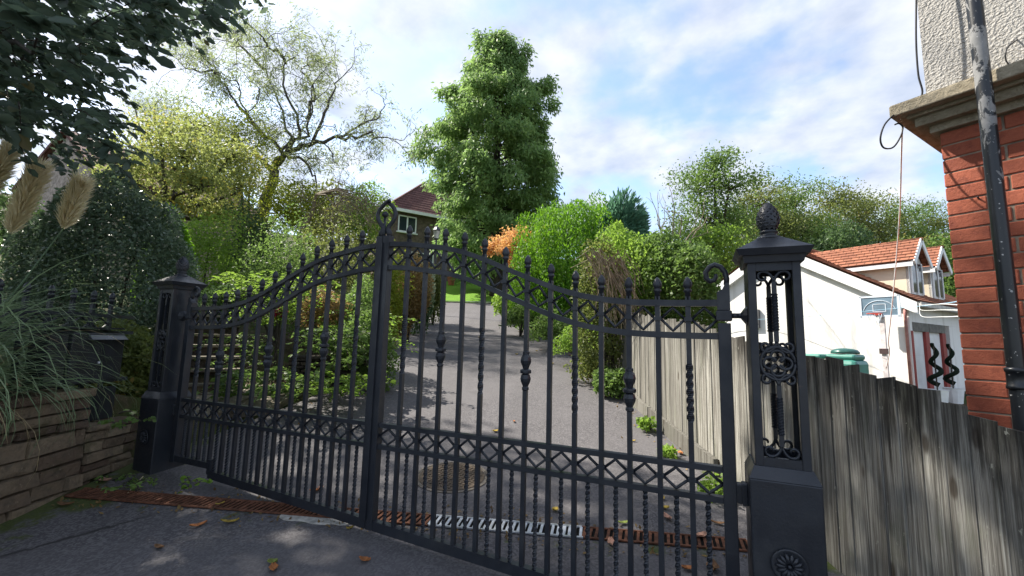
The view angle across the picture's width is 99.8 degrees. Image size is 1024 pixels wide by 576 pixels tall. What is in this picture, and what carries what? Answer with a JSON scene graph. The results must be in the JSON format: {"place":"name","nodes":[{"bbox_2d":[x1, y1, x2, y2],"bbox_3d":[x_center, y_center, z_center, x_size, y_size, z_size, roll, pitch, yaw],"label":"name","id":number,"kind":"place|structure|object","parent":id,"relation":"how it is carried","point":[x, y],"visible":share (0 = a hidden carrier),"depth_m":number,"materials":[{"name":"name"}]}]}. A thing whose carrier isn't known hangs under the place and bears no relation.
{"place":"outdoors","nodes":[
{"label":"outdoors","id":0,"kind":"place"},
{"bbox_2d":[0,302,844,575],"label":"driveway","id":1,"kind":"structure","parent":0,"point":[49,539],"depth_m":2.81,"materials":[{"name":"asphalt"}]},
{"bbox_2d":[77,416,137,487],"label":"stone wall","id":2,"kind":"structure","parent":1,"relation":"on","point":[102,454],"depth_m":3.16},
{"bbox_2d":[97,409,156,428],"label":"ivy sprig","id":3,"kind":"object","parent":2,"relation":"on","point":[132,419],"visible":0.99,"depth_m":2.72,"materials":[{"name":"green plant"}]},
{"bbox_2d":[132,256,207,474],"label":"gate pillar","id":4,"kind":"structure","parent":1,"relation":"on","point":[153,439],"depth_m":3.34,"materials":[{"name":"black metal"}]},
{"bbox_2d":[169,199,390,528],"bbox_3d":[-1.688,0.437,3.000,1.983,1.960,0.062,-2,-8,24],"label":"gate leaf","id":5,"kind":"object","parent":4,"relation":"attached to","point":[268,490],"visible":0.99,"depth_m":2.91,"materials":[{"name":"black metal"}]},
{"bbox_2d":[177,475,212,493],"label":"weed","id":6,"kind":"object","parent":1,"relation":"on","point":[198,481],"visible":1,"depth_m":2.43,"materials":[{"name":"green plant"}]},
{"bbox_2d":[279,514,349,524],"bbox_3d":[-1.189,1.411,2.607,0.480,0.029,0.063,1,-7,5],"label":"concrete strip","id":7,"kind":"object","parent":1,"relation":"on","point":[314,520],"visible":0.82,"depth_m":2.61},
{"bbox_2d":[51,325,746,567],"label":"leaf litter","id":8,"kind":"object","parent":1,"relation":"on","point":[278,516],"visible":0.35,"depth_m":2.67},
{"bbox_2d":[68,491,747,551],"bbox_3d":[-0.772,1.421,2.673,4.299,0.072,0.132,1,-7,5],"label":"drain channel","id":9,"kind":"object","parent":1,"relation":"on","point":[635,536],"visible":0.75,"depth_m":2.60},
{"bbox_2d":[64,487,221,507],"bbox_3d":[-2.415,1.372,2.826,1.025,0.033,0.130,1,-7,5],"label":"drain grate","id":10,"kind":"object","parent":9,"relation":"on","point":[84,492],"visible":0.98,"depth_m":2.82,"materials":[{"name":"metal"}]},
{"bbox_2d":[207,498,358,517],"bbox_3d":[-1.442,1.399,2.736,0.970,0.033,0.130,1,-7,5],"label":"drain grate","id":11,"kind":"object","parent":9,"relation":"on","point":[246,507],"visible":0.65,"depth_m":2.73,"materials":[{"name":"metal"}]},
{"bbox_2d":[377,510,430,525],"bbox_3d":[-0.736,1.418,2.670,0.490,0.026,0.130,1,-7,5],"label":"drain grate","id":12,"kind":"object","parent":9,"relation":"on","point":[399,513],"visible":0.42,"depth_m":2.67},
{"bbox_2d":[428,514,582,538],"bbox_3d":[-0.041,1.437,2.606,0.933,0.032,0.130,1,-7,5],"label":"drain grate","id":13,"kind":"object","parent":9,"relation":"on","point":[553,525],"visible":0.6,"depth_m":2.60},
{"bbox_2d":[582,526,747,551],"bbox_3d":[0.894,1.463,2.518,0.974,0.033,0.130,1,-7,5],"label":"drain grate","id":14,"kind":"object","parent":9,"relation":"on","point":[668,543],"visible":0.58,"depth_m":2.51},
{"bbox_2d":[418,462,486,493],"bbox_3d":[-0.462,1.454,3.311,0.570,0.085,0.570,-2,-8,24],"label":"manhole cover","id":15,"kind":"object","parent":1,"relation":"on","point":[483,476],"visible":0.52,"depth_m":3.27,"materials":[{"name":"metal"}]},
{"bbox_2d":[732,202,827,575],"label":"gate pillar","id":16,"kind":"structure","parent":1,"relation":"on","point":[782,495],"depth_m":1.68,"materials":[{"name":"black metal"}]},
{"bbox_2d":[361,200,742,575],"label":"gate leaf","id":17,"kind":"object","parent":16,"relation":"attached to","point":[730,498],"visible":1,"depth_m":2.16,"materials":[{"name":"black metal"}]},
{"bbox_2d":[0,0,948,259],"label":"sky","id":18,"kind":"structure","parent":0,"point":[809,85],"materials":[{"name":"blue"}]},
{"bbox_2d":[368,280,581,302],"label":"lawn","id":19,"kind":"structure","parent":0,"point":[473,292],"depth_m":27.25,"materials":[{"name":"green plant"}]},
{"bbox_2d":[402,26,564,296],"bbox_3d":[-1.470,-7.785,26.899,10.305,16.920,9.667,-2,-8,24],"label":"redwood tree","id":20,"kind":"object","parent":19,"relation":"on","point":[508,111],"visible":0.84,"depth_m":24.65,"materials":[{"name":"green plant"}]},
{"bbox_2d":[0,193,968,499],"bbox_3d":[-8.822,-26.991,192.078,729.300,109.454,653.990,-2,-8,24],"label":"terrain","id":21,"kind":"structure","parent":0,"point":[122,403],"depth_m":7.02,"materials":[{"name":"plant"}]},
{"bbox_2d":[0,388,96,523],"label":"stone wall","id":22,"kind":"structure","parent":21,"relation":"on","point":[56,474],"depth_m":2.69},
{"bbox_2d":[0,279,135,421],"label":"iron railing","id":23,"kind":"object","parent":22,"relation":"on","point":[106,406],"visible":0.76,"depth_m":3.07,"materials":[{"name":"metal"}]},
{"bbox_2d":[22,326,128,387],"bbox_3d":[-2.976,0.461,2.979,0.195,0.384,0.555,2,-7,-3],"label":"letter box","id":24,"kind":"object","parent":23,"relation":"attached to","point":[106,342],"visible":0.83,"depth_m":2.91,"materials":[{"name":"paint"}]},
{"bbox_2d":[0,182,106,349],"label":"clipped hedge","id":25,"kind":"object","parent":21,"relation":"on","point":[2,214],"visible":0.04,"depth_m":5.18,"materials":[{"name":"green plant"}]},
{"bbox_2d":[0,137,166,479],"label":"pampas grass","id":26,"kind":"object","parent":21,"relation":"on","point":[26,196],"depth_m":2.79,"materials":[{"name":"plant"}]},
{"bbox_2d":[0,167,201,386],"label":"clipped hedge","id":27,"kind":"object","parent":21,"relation":"on","point":[147,227],"visible":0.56,"depth_m":4.33,"materials":[{"name":"green plant"}]},
{"bbox_2d":[93,473,157,492],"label":"weed","id":28,"kind":"object","parent":21,"relation":"on","point":[134,486],"visible":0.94,"depth_m":2.67,"materials":[{"name":"green plant"}]},
{"bbox_2d":[67,318,191,397],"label":"undergrowth","id":29,"kind":"object","parent":21,"relation":"on","point":[136,371],"visible":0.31,"depth_m":3.88,"materials":[{"name":"green plant"}]},
{"bbox_2d":[9,131,255,285],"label":"neighbour house","id":30,"kind":"structure","parent":21,"relation":"on","point":[58,181],"depth_m":14.39,"materials":[{"name":"brown tile"}]},
{"bbox_2d":[0,0,275,185],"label":"beech tree","id":31,"kind":"object","parent":21,"relation":"on","point":[29,102],"visible":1,"depth_m":2.81,"materials":[{"name":"green plant"}]},
{"bbox_2d":[129,201,195,312],"bbox_3d":[-4.857,-0.101,5.997,0.793,2.290,0.612,3,-7,-13],"label":"clipped hedge","id":32,"kind":"object","parent":21,"relation":"on","point":[186,233],"visible":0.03,"depth_m":6.06,"materials":[{"name":"green plant"}]},
{"bbox_2d":[113,75,214,160],"bbox_3d":[-16.561,-5.286,20.090,4.925,9.061,3.631,-2,-8,24],"label":"pale willow tree","id":33,"kind":"object","parent":21,"relation":"on","point":[145,108],"visible":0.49,"depth_m":19.86,"materials":[{"name":"green plant"}]},
{"bbox_2d":[67,92,278,238],"bbox_3d":[-8.306,-2.269,10.395,4.804,5.607,3.870,3,-7,-10],"label":"autumn tree","id":34,"kind":"object","parent":21,"relation":"on","point":[180,172],"visible":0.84,"depth_m":10.22,"materials":[{"name":"green plant"}]},
{"bbox_2d":[188,314,240,386],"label":"stone steps","id":35,"kind":"structure","parent":21,"relation":"on","point":[202,363],"depth_m":6.28,"materials":[{"name":"stone"}]},
{"bbox_2d":[183,208,248,313],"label":"border shrub","id":36,"kind":"object","parent":21,"relation":"on","point":[208,241],"visible":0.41,"depth_m":8.95,"materials":[{"name":"green plant"}]},
{"bbox_2d":[198,278,254,327],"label":"border shrub","id":37,"kind":"object","parent":21,"relation":"on","point":[209,302],"visible":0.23,"depth_m":7.22,"materials":[{"name":"green plant"}]},
{"bbox_2d":[152,87,304,239],"bbox_3d":[-8.693,-2.819,13.385,4.562,6.581,4.256,-2,-8,24],"label":"feathery tree","id":38,"kind":"object","parent":21,"relation":"on","point":[241,127],"visible":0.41,"depth_m":13.33,"materials":[{"name":"green plant"}]},
{"bbox_2d":[193,332,289,380],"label":"shrub","id":39,"kind":"object","parent":21,"relation":"on","point":[228,347],"visible":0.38,"depth_m":5.53,"materials":[{"name":"green plant"}]},
{"bbox_2d":[194,384,301,418],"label":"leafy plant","id":40,"kind":"object","parent":21,"relation":"on","point":[284,399],"visible":0.06,"depth_m":4.99,"materials":[{"name":"plant"}]},
{"bbox_2d":[216,195,284,289],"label":"border shrub","id":41,"kind":"object","parent":21,"relation":"on","point":[254,229],"visible":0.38,"depth_m":10.30,"materials":[{"name":"green plant"}]},
{"bbox_2d":[196,366,340,403],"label":"ground ivy","id":42,"kind":"object","parent":21,"relation":"on","point":[259,381],"visible":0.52,"depth_m":4.66,"materials":[{"name":"green plant"}]},
{"bbox_2d":[209,270,346,326],"bbox_3d":[-3.490,0.154,6.428,2.147,0.850,1.765,3,-7,-10],"label":"fern shrub","id":43,"kind":"object","parent":21,"relation":"on","point":[252,282],"visible":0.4,"depth_m":6.18,"materials":[{"name":"green plant"}]},
{"bbox_2d":[233,200,325,343],"bbox_3d":[-4.289,-0.292,8.169,1.563,2.852,1.416,3,-7,-16],"label":"border shrub","id":44,"kind":"object","parent":21,"relation":"on","point":[279,268],"visible":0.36,"depth_m":8.02,"materials":[{"name":"green plant"}]},
{"bbox_2d":[247,180,312,270],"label":"background tree","id":45,"kind":"object","parent":21,"relation":"on","point":[279,231],"depth_m":24.20,"materials":[{"name":"green plant"}]},
{"bbox_2d":[273,307,288,371],"bbox_3d":[-3.358,0.806,6.142,0.257,1.091,0.262,3,-7,-13],"label":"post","id":46,"kind":"object","parent":21,"relation":"on","point":[277,342],"visible":0.4,"depth_m":6.13,"materials":[{"name":"black metal"}]},
{"bbox_2d":[148,0,434,288],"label":"corkscrew willow","id":47,"kind":"object","parent":21,"relation":"on","point":[292,139],"visible":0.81,"depth_m":14.76,"materials":[{"name":"green plant"}]},
{"bbox_2d":[262,175,341,262],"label":"border shrub","id":48,"kind":"object","parent":21,"relation":"on","point":[282,200],"visible":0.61,"depth_m":13.56,"materials":[{"name":"green plant"}]},
{"bbox_2d":[288,354,362,387],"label":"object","id":49,"kind":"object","parent":21,"relation":"on","point":[301,364],"depth_m":5.88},
{"bbox_2d":[298,310,419,352],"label":"fern shrub","id":50,"kind":"object","parent":49,"relation":"on","point":[394,323],"visible":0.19,"depth_m":6.08,"materials":[{"name":"green plant"}]},
{"bbox_2d":[300,285,354,354],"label":"border shrub","id":51,"kind":"object","parent":21,"relation":"on","point":[320,310],"visible":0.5,"depth_m":6.48,"materials":[{"name":"green plant"}]},
{"bbox_2d":[292,206,375,337],"bbox_3d":[-3.738,-0.265,9.374,1.955,3.020,1.690,-2,-8,24],"label":"border shrub","id":52,"kind":"object","parent":21,"relation":"on","point":[350,282],"visible":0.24,"depth_m":9.28,"materials":[{"name":"green plant"}]},
{"bbox_2d":[273,371,395,401],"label":"ground ivy","id":53,"kind":"object","parent":21,"relation":"on","point":[345,387],"visible":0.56,"depth_m":4.61,"materials":[{"name":"green plant"}]},
{"bbox_2d":[285,153,392,273],"bbox_3d":[-4.218,-1.179,10.425,2.887,4.430,2.285,-2,-8,24],"label":"contorted hazel","id":54,"kind":"object","parent":21,"relation":"on","point":[324,192],"visible":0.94,"depth_m":10.36,"materials":[{"name":"green plant"}]},
{"bbox_2d":[286,325,399,373],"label":"leafy bank plant","id":55,"kind":"object","parent":21,"relation":"on","point":[363,358],"visible":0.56,"depth_m":5.19,"materials":[{"name":"green plant"}]},
{"bbox_2d":[292,178,402,289],"bbox_3d":[-10.191,-3.036,25.817,7.821,6.780,5.953,-2,-8,24],"label":"background tree","id":56,"kind":"object","parent":21,"relation":"on","point":[352,242],"visible":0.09,"depth_m":25.10,"materials":[{"name":"green plant"}]},
{"bbox_2d":[312,274,394,354],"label":"border shrub","id":57,"kind":"object","parent":21,"relation":"on","point":[366,299],"visible":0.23,"depth_m":6.82,"materials":[{"name":"green plant"}]},
{"bbox_2d":[329,179,397,267],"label":"border shrub","id":58,"kind":"object","parent":21,"relation":"on","point":[374,200],"visible":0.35,"depth_m":14.77,"materials":[{"name":"green plant"}]},
{"bbox_2d":[342,306,400,391],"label":"border shrub","id":59,"kind":"object","parent":21,"relation":"on","point":[366,326],"visible":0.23,"depth_m":5.70,"materials":[{"name":"green plant"}]},
{"bbox_2d":[370,249,414,349],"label":"border shrub","id":60,"kind":"object","parent":21,"relation":"on","point":[394,306],"visible":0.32,"depth_m":8.94,"materials":[{"name":"green plant"}]},
{"bbox_2d":[390,250,434,341],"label":"border shrub","id":61,"kind":"object","parent":21,"relation":"on","point":[414,310],"visible":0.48,"depth_m":9.85,"materials":[{"name":"orange plant"}]},
{"bbox_2d":[410,289,435,334],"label":"border shrub","id":62,"kind":"object","parent":21,"relation":"on","point":[416,323],"visible":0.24,"depth_m":11.11,"materials":[{"name":"green plant"}]},
{"bbox_2d":[430,265,445,324],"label":"border shrub","id":63,"kind":"object","parent":21,"relation":"on","point":[436,305],"visible":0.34,"depth_m":13.37,"materials":[{"name":"green plant"}]},
{"bbox_2d":[369,183,510,280],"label":"hill house","id":64,"kind":"structure","parent":21,"relation":"on","point":[416,212],"depth_m":31.67,"materials":[{"name":"brick"}]},
{"bbox_2d":[396,214,417,234],"bbox_3d":[-7.536,-4.556,31.073,1.550,1.290,0.210,6,-8,-32],"label":"window","id":65,"kind":"structure","parent":64,"relation":"in","point":[404,221],"depth_m":31.04,"materials":[{"name":"white glass"}]},
{"bbox_2d":[491,292,523,315],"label":"border plant","id":66,"kind":"object","parent":21,"relation":"on","point":[497,307],"visible":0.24,"depth_m":14.32,"materials":[{"name":"green plant"}]},
{"bbox_2d":[480,222,542,268],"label":"japanese maple","id":67,"kind":"object","parent":21,"relation":"on","point":[506,241],"visible":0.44,"depth_m":13.32,"materials":[{"name":"orange plant"}]},
{"bbox_2d":[498,304,535,336],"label":"border plant","id":68,"kind":"object","parent":21,"relation":"on","point":[515,316],"visible":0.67,"depth_m":11.29,"materials":[{"name":"green plant"}]},
{"bbox_2d":[507,247,565,330],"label":"shrub","id":69,"kind":"object","parent":21,"relation":"on","point":[512,304],"visible":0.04,"depth_m":12.38,"materials":[{"name":"green plant"}]},
{"bbox_2d":[529,306,572,349],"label":"border plant","id":70,"kind":"object","parent":21,"relation":"on","point":[557,325],"visible":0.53,"depth_m":9.06,"materials":[{"name":"green plant"}]},
{"bbox_2d":[508,189,633,323],"bbox_3d":[1.385,-0.512,10.352,3.017,3.792,2.702,-2,-8,24],"label":"shrub","id":71,"kind":"object","parent":21,"relation":"on","point":[563,229],"visible":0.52,"depth_m":9.78,"materials":[{"name":"green plant"}]},
{"bbox_2d":[553,325,591,365],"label":"border plant","id":72,"kind":"object","parent":21,"relation":"on","point":[564,340],"visible":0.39,"depth_m":7.68,"materials":[{"name":"green plant"}]},
{"bbox_2d":[563,341,614,382],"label":"border plant","id":73,"kind":"object","parent":21,"relation":"on","point":[584,370],"visible":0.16,"depth_m":6.45,"materials":[{"name":"green plant"}]},
{"bbox_2d":[568,234,637,383],"bbox_3d":[1.380,0.357,6.390,1.106,2.350,0.749,1,-7,0],"label":"creeper bush","id":74,"kind":"object","parent":21,"relation":"on","point":[610,353],"visible":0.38,"depth_m":6.25,"materials":[{"name":"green plant"}]},
{"bbox_2d":[591,366,624,398],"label":"border plant","id":75,"kind":"object","parent":21,"relation":"on","point":[614,383],"visible":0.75,"depth_m":5.74,"materials":[{"name":"green plant"}]},
{"bbox_2d":[584,185,650,275],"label":"blue juniper","id":76,"kind":"object","parent":21,"relation":"on","point":[634,218],"visible":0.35,"depth_m":9.83,"materials":[{"name":"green plant"}]},
{"bbox_2d":[587,219,696,348],"bbox_3d":[2.157,0.136,7.119,1.825,2.621,1.810,-2,-8,24],"label":"tall hedge","id":77,"kind":"object","parent":21,"relation":"on","point":[630,245],"visible":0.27,"depth_m":6.83,"materials":[{"name":"green plant"}]},
{"bbox_2d":[635,415,656,433],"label":"border plant","id":78,"kind":"object","parent":21,"relation":"on","point":[645,424],"visible":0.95,"depth_m":4.52,"materials":[{"name":"green plant"}]},
{"bbox_2d":[663,443,677,458],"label":"border plant","id":79,"kind":"object","parent":21,"relation":"on","point":[668,451],"visible":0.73,"depth_m":3.83,"materials":[{"name":"green plant"}]},
{"bbox_2d":[648,183,708,243],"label":"dead tree","id":80,"kind":"object","parent":21,"relation":"on","point":[666,211],"visible":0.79,"depth_m":13.92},
{"bbox_2d":[631,228,727,331],"bbox_3d":[2.548,0.310,6.499,1.354,2.572,1.235,6,-8,-32],"label":"tall hedge","id":81,"kind":"object","parent":21,"relation":"on","point":[690,258],"visible":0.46,"depth_m":6.31,"materials":[{"name":"green plant"}]},
{"bbox_2d":[697,472,722,502],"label":"border plant","id":82,"kind":"object","parent":21,"relation":"on","point":[708,482],"visible":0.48,"depth_m":3.08,"materials":[{"name":"green plant"}]},
{"bbox_2d":[675,212,756,278],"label":"ivy tree","id":83,"kind":"object","parent":21,"relation":"on","point":[726,242],"visible":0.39,"depth_m":18.70,"materials":[{"name":"green plant"}]},
{"bbox_2d":[654,139,782,264],"bbox_3d":[11.300,-2.547,24.123,7.238,10.806,6.274,-2,-8,24],"label":"ash tree","id":84,"kind":"object","parent":21,"relation":"on","point":[721,184],"visible":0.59,"depth_m":23.55,"materials":[{"name":"green plant"}]},
{"bbox_2d":[712,170,831,255],"bbox_3d":[17.470,-2.898,30.231,7.425,10.433,6.987,-2,-8,24],"label":"woodland tree","id":85,"kind":"object","parent":21,"relation":"on","point":[788,221],"visible":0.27,"depth_m":28.96,"materials":[{"name":"green plant"}]},
{"bbox_2d":[751,167,856,243],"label":"woodland tree","id":86,"kind":"object","parent":21,"relation":"on","point":[820,228],"visible":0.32,"depth_m":30.08,"materials":[{"name":"green plant"}]},
{"bbox_2d":[598,309,1023,575],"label":"board fence","id":87,"kind":"object","parent":21,"relation":"on","point":[914,480],"visible":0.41,"depth_m":2.05,"materials":[{"name":"grey wood"}]},
{"bbox_2d":[571,248,646,339],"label":"dry vine","id":88,"kind":"object","parent":87,"relation":"hanging from","point":[608,273],"visible":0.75,"depth_m":5.82,"materials":[{"name":"plant"}]},
{"bbox_2d":[693,237,965,388],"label":"garage house","id":89,"kind":"structure","parent":21,"relation":"on","point":[835,283],"depth_m":12.34,"materials":[{"name":"white paint"}]},
{"bbox_2d":[910,263,924,294],"bbox_3d":[11.378,-0.278,12.116,0.860,0.900,0.035,6,-8,-31],"label":"dormer window","id":90,"kind":"structure","parent":89,"relation":"in","point":[916,271],"depth_m":12.10,"materials":[{"name":"white glass"}]},
{"bbox_2d":[914,331,926,388],"bbox_3d":[10.601,2.125,11.243,0.850,1.980,0.058,6,-8,-31],"label":"door","id":91,"kind":"structure","parent":89,"relation":"in","point":[919,346],"depth_m":11.30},
{"bbox_2d":[929,333,943,388],"bbox_3d":[11.644,2.228,11.868,1.010,1.980,0.058,6,-8,-31],"label":"door","id":92,"kind":"structure","parent":89,"relation":"in","point":[934,337],"depth_m":11.98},
{"bbox_2d":[932,269,944,298],"bbox_3d":[12.831,-0.136,12.986,0.860,0.900,0.035,6,-8,-31],"label":"dormer window","id":93,"kind":"structure","parent":89,"relation":"in","point":[937,277],"depth_m":12.97,"materials":[{"name":"white glass"}]},
{"bbox_2d":[806,348,868,373],"bbox_3d":[4.704,1.592,6.240,0.440,1.438,0.690,6,-8,-31],"label":"green tank","id":94,"kind":"object","parent":21,"relation":"on","point":[848,356],"visible":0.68,"depth_m":6.06,"materials":[{"name":"plastic"}]},
{"bbox_2d":[784,175,896,248],"bbox_3d":[24.418,-3.505,33.236,7.347,10.004,8.120,2,-7,-6],"label":"woodland tree","id":95,"kind":"object","parent":21,"relation":"on","point":[831,203],"visible":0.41,"depth_m":32.01,"materials":[{"name":"green plant"}]},
{"bbox_2d":[809,218,875,251],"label":"woodland bush","id":96,"kind":"object","parent":21,"relation":"on","point":[821,241],"visible":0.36,"depth_m":26.18,"materials":[{"name":"green plant"}]},
{"bbox_2d":[858,294,901,377],"bbox_3d":[9.546,1.627,11.092,0.732,2.880,0.585,-2,-8,24],"label":"basketball hoop","id":97,"kind":"object","parent":21,"relation":"on","point":[867,304],"visible":0.97,"depth_m":11.17,"materials":[{"name":"plastic"}]},
{"bbox_2d":[837,184,934,243],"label":"woodland tree","id":98,"kind":"object","parent":21,"relation":"on","point":[884,239],"visible":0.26,"depth_m":32.88,"materials":[{"name":"green plant"}]},
{"bbox_2d":[872,192,948,244],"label":"woodland tree","id":99,"kind":"object","parent":21,"relation":"on","point":[917,208],"visible":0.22,"depth_m":34.48,"materials":[{"name":"green plant"}]},
{"bbox_2d":[890,233,953,282],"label":"woodland bush","id":100,"kind":"object","parent":21,"relation":"on","point":[924,238],"depth_m":25.63,"materials":[{"name":"green plant"}]},
{"bbox_2d":[905,194,951,257],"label":"woodland tree","id":101,"kind":"object","parent":21,"relation":"on","point":[941,223],"visible":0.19,"depth_m":35.40,"materials":[{"name":"green plant"}]},
{"bbox_2d":[927,343,949,402],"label":"spiral topiary","id":102,"kind":"object","parent":21,"relation":"on","point":[944,393],"visible":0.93,"depth_m":10.86,"materials":[{"name":"black plant"}]},
{"bbox_2d":[924,230,956,296],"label":"woodland bush","id":103,"kind":"object","parent":21,"relation":"on","point":[950,288],"visible":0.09,"depth_m":21.97,"materials":[{"name":"green plant"}]},
{"bbox_2d":[942,344,964,403],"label":"spiral topiary","id":104,"kind":"object","parent":21,"relation":"on","point":[956,395],"visible":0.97,"depth_m":11.40,"materials":[{"name":"black plant"}]},
{"bbox_2d":[889,0,1023,428],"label":"brick house","id":105,"kind":"structure","parent":21,"relation":"on","point":[941,115],"depth_m":2.11,"materials":[{"name":"brick"}]},
{"bbox_2d":[879,114,903,148],"bbox_3d":[2.048,-0.838,2.314,0.155,0.191,0.039,2,-7,-8],"label":"looped cable","id":106,"kind":"object","parent":105,"relation":"attached to","point":[881,144],"visible":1,"depth_m":2.31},
{"bbox_2d":[886,127,902,367],"bbox_3d":[2.891,-0.070,3.232,0.073,1.412,2.366,-4,-9,37],"label":"hanging cable","id":107,"kind":"object","parent":105,"relation":"hanging from","point":[897,240],"visible":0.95,"depth_m":3.34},
{"bbox_2d":[915,0,923,94],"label":"black cable","id":108,"kind":"object","parent":105,"relation":"on","point":[917,67],"visible":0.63,"depth_m":2.27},
{"bbox_2d":[965,0,1023,431],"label":"drain pipe","id":109,"kind":"object","parent":105,"relation":"attached to","point":[1013,343],"visible":0.99,"depth_m":1.90,"materials":[{"name":"metal"}]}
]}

